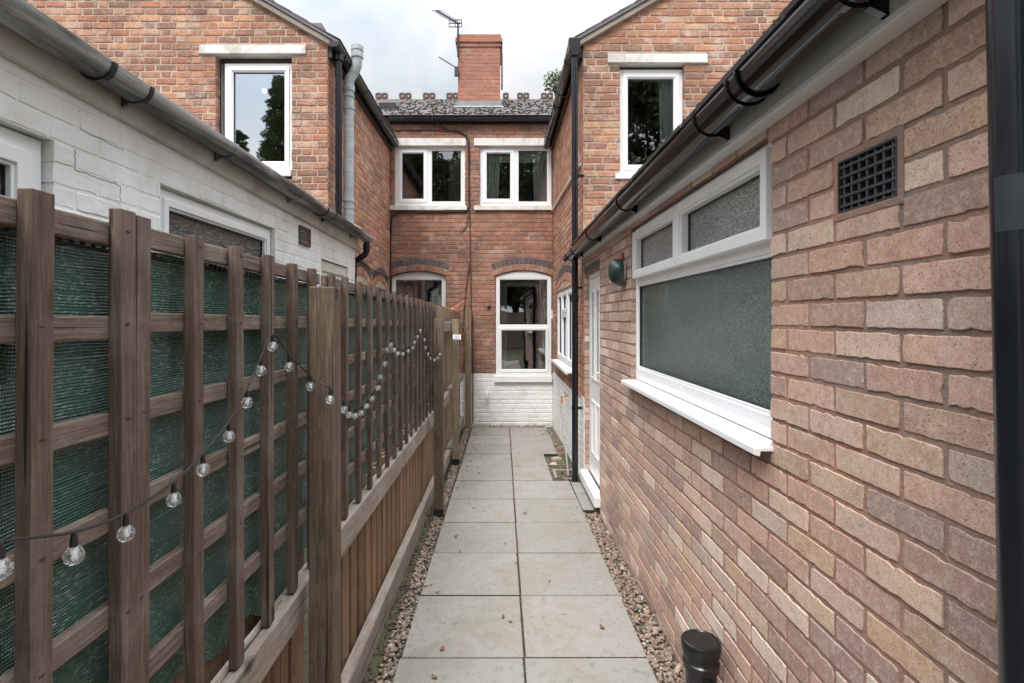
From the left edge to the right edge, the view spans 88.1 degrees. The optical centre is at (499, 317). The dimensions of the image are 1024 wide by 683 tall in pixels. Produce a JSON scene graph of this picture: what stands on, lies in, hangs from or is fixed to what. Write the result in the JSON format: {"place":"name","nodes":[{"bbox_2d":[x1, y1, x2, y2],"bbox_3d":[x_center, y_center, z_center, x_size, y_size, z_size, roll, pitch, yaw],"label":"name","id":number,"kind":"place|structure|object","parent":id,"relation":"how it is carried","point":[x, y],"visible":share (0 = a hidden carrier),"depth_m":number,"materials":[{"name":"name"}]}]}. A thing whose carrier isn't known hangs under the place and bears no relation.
{"place":"outdoors","nodes":[
{"label":"outdoors","id":0,"kind":"place"},
{"bbox_2d":[274,0,635,99],"label":"sky","id":1,"kind":"structure","parent":0,"point":[403,42],"materials":[{"name":"white"}]},
{"bbox_2d":[375,34,553,426],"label":"terraced house","id":2,"kind":"structure","parent":0,"point":[471,191],"depth_m":8.81,"materials":[{"name":"red brick"}]},
{"bbox_2d":[392,272,445,306],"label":"window","id":3,"kind":"structure","parent":2,"relation":"in","point":[427,286],"depth_m":11.37,"materials":[{"name":"plastic"}]},
{"bbox_2d":[389,147,494,209],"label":"window","id":4,"kind":"structure","parent":2,"relation":"in","point":[421,173],"depth_m":8.86,"materials":[{"name":"plastic"}]},
{"bbox_2d":[432,10,461,76],"bbox_3d":[-1.106,-5.252,9.984,0.397,1.107,0.867,0,0,27],"label":"tv aerial","id":5,"kind":"object","parent":2,"relation":"attached to","point":[456,68],"visible":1,"depth_m":10.24,"materials":[{"name":"metal"}]},
{"bbox_2d":[449,147,551,209],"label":"window","id":6,"kind":"structure","parent":2,"relation":"in","point":[522,174],"depth_m":8.92,"materials":[{"name":"plastic"}]},
{"bbox_2d":[494,271,551,381],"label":"window","id":7,"kind":"structure","parent":2,"relation":"in","point":[523,299],"depth_m":8.95,"materials":[{"name":"plastic"}]},
{"bbox_2d":[304,426,684,682],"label":"ground","id":8,"kind":"structure","parent":0,"point":[376,661],"depth_m":3.21,"materials":[{"name":"brown gravel"}]},
{"bbox_2d":[0,0,372,293],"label":"outbuilding","id":9,"kind":"structure","parent":8,"relation":"on","point":[87,130],"depth_m":2.19,"materials":[{"name":"white brick"}]},
{"bbox_2d":[0,126,40,198],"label":"window","id":10,"kind":"structure","parent":9,"relation":"in","point":[20,155],"depth_m":1.73,"materials":[{"name":"plastic"}]},
{"bbox_2d":[160,189,269,273],"bbox_3d":[-1.605,-0.110,3.033,0.079,0.985,1.205,0,0,0],"label":"window","id":11,"kind":"structure","parent":9,"relation":"in","point":[180,216],"depth_m":2.90,"materials":[{"name":"plastic"}]},
{"bbox_2d":[321,260,345,286],"bbox_3d":[-1.604,0.587,4.995,0.072,2.190,0.790,0,0,0],"label":"door","id":12,"kind":"structure","parent":9,"relation":"in","point":[327,268],"depth_m":4.95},
{"bbox_2d":[25,0,398,291],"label":"house wing","id":13,"kind":"structure","parent":8,"relation":"on","point":[283,91],"depth_m":5.62,"materials":[{"name":"brick"}]},
{"bbox_2d":[220,23,325,178],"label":"window","id":14,"kind":"structure","parent":13,"relation":"in","point":[256,95],"depth_m":5.70,"materials":[{"name":"plastic"}]},
{"bbox_2d":[0,188,444,682],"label":"trellis fence","id":15,"kind":"object","parent":8,"relation":"on","point":[129,359],"visible":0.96,"depth_m":1.10,"materials":[{"name":"brown wood"}]},
{"bbox_2d":[0,326,456,580],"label":"string lights","id":16,"kind":"object","parent":15,"relation":"hanging from","point":[74,553],"visible":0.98,"depth_m":1.06,"materials":[{"name":"plastic"}]},
{"bbox_2d":[433,306,470,475],"bbox_3d":[-0.579,0.880,7.010,0.218,2.036,3.380,0,0,0],"label":"board fence","id":17,"kind":"object","parent":8,"relation":"on","point":[453,380],"visible":0.71,"depth_m":6.41,"materials":[{"name":"brown wood"}]},
{"bbox_2d":[441,301,468,311],"bbox_3d":[-0.577,-0.172,8.164,0.231,0.224,1.241,0,0,15],"label":"bunting","id":18,"kind":"object","parent":17,"relation":"hanging from","point":[453,308],"visible":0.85,"depth_m":7.61,"materials":[{"name":"orange fabric"}]},
{"bbox_2d":[453,335,460,342],"bbox_3d":[-0.502,0.245,6.212,0.090,0.100,0.144,0,0,0],"label":"solar panel","id":19,"kind":"object","parent":17,"relation":"attached to","point":[457,337],"visible":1,"depth_m":6.15,"materials":[{"name":"plastic"}]},
{"bbox_2d":[362,430,617,682],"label":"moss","id":20,"kind":"object","parent":8,"relation":"on","point":[387,624],"visible":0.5,"depth_m":3.30,"materials":[{"name":"brown gravel"}]},
{"bbox_2d":[461,424,559,454],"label":"leaf litter","id":21,"kind":"object","parent":8,"relation":"on","point":[503,425],"visible":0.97,"depth_m":8.64,"materials":[{"name":"brown plant"}]},
{"bbox_2d":[538,68,560,98],"bbox_3d":[2.782,-5.155,26.003,4.019,13.682,3.558,0,0,-18],"label":"broadleaf tree","id":22,"kind":"object","parent":8,"relation":"on","point":[555,76],"visible":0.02,"depth_m":25.19,"materials":[{"name":"green plant"}]},
{"bbox_2d":[551,456,561,461],"bbox_3d":[0.698,1.750,6.553,0.134,0.081,0.112,0,0,-17],"label":"stone","id":23,"kind":"object","parent":8,"relation":"on","point":[556,458],"visible":0.82,"depth_m":6.52,"materials":[{"name":"beige stone"}]},
{"bbox_2d":[553,477,564,480],"bbox_3d":[0.620,1.728,5.597,0.147,0.084,0.125,0,0,0],"label":"stone","id":24,"kind":"object","parent":8,"relation":"on","point":[558,479],"visible":0.52,"depth_m":5.58,"materials":[{"name":"grey stone"}]},
{"bbox_2d":[552,469,571,479],"bbox_3d":[0.720,1.776,5.900,0.240,0.085,0.360,0,0,0],"label":"drain gully","id":25,"kind":"object","parent":8,"relation":"on","point":[555,472],"visible":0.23,"depth_m":6.02,"materials":[{"name":"concrete"}]},
{"bbox_2d":[544,0,791,481],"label":"house wing","id":26,"kind":"structure","parent":8,"relation":"on","point":[639,80],"depth_m":5.62,"materials":[{"name":"brick"}]},
{"bbox_2d":[551,286,571,374],"bbox_3d":[0.880,0.142,7.310,0.170,1.090,1.860,0,0,0],"label":"window","id":27,"kind":"structure","parent":26,"relation":"in","point":[564,361],"depth_m":7.27,"materials":[{"name":"plastic"}]},
{"bbox_2d":[560,392,568,475],"bbox_3d":[0.811,1.347,6.312,0.106,0.785,1.038,0,0,2],"label":"garden tap","id":28,"kind":"object","parent":26,"relation":"attached to","point":[561,400],"visible":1,"depth_m":6.40,"materials":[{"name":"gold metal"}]},
{"bbox_2d":[615,68,681,178],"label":"window","id":29,"kind":"structure","parent":26,"relation":"in","point":[650,98],"depth_m":5.79,"materials":[{"name":"plastic"}]},
{"bbox_2d":[681,629,721,682],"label":"drain stub","id":30,"kind":"object","parent":8,"relation":"on","point":[702,652],"visible":1,"depth_m":2.00,"materials":[{"name":"black plastic"}]},
{"bbox_2d":[563,0,997,682],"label":"kitchen extension","id":31,"kind":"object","parent":8,"relation":"on","point":[787,442],"visible":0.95,"depth_m":1.44,"materials":[{"name":"brick"}]},
{"bbox_2d":[589,269,599,486],"bbox_3d":[0.914,0.552,5.018,0.118,2.000,0.785,0,0,0],"label":"door","id":32,"kind":"structure","parent":31,"relation":"in","point":[594,278],"depth_m":5.05,"materials":[{"name":"plastic"}]},
{"bbox_2d":[608,253,625,286],"bbox_3d":[0.814,-0.339,3.700,0.107,0.239,0.184,0,0,0],"label":"wall lamp","id":33,"kind":"object","parent":31,"relation":"attached to","point":[617,272],"visible":1,"depth_m":3.64,"materials":[{"name":"plastic"}]},
{"bbox_2d":[621,143,773,455],"bbox_3d":[0.884,-0.074,2.603,0.157,1.025,1.855,0,0,0],"label":"window","id":34,"kind":"structure","parent":31,"relation":"in","point":[702,266],"depth_m":2.24,"materials":[{"name":"plastic"}]},
{"bbox_2d":[985,0,1023,682],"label":"downpipe","id":35,"kind":"object","parent":31,"relation":"attached to","point":[1004,21],"visible":1,"depth_m":0.79,"materials":[{"name":"black plastic"}]},
{"bbox_2d":[392,427,657,682],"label":"path","id":36,"kind":"structure","parent":0,"point":[561,631],"depth_m":3.23,"materials":[{"name":"grey concrete"}]},
{"bbox_2d":[509,428,526,682],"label":"path joint bed","id":37,"kind":"object","parent":36,"relation":"attached to","point":[523,641],"visible":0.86,"depth_m":3.20,"materials":[{"name":"concrete"}]},
{"bbox_2d":[402,428,646,679],"bbox_3d":[0.115,1.693,4.908,1.196,0.171,7.410,0,0,0],"label":"grit","id":38,"kind":"object","parent":36,"relation":"on","point":[512,480],"visible":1,"depth_m":3.76,"materials":[{"name":"gravel"}]}
]}

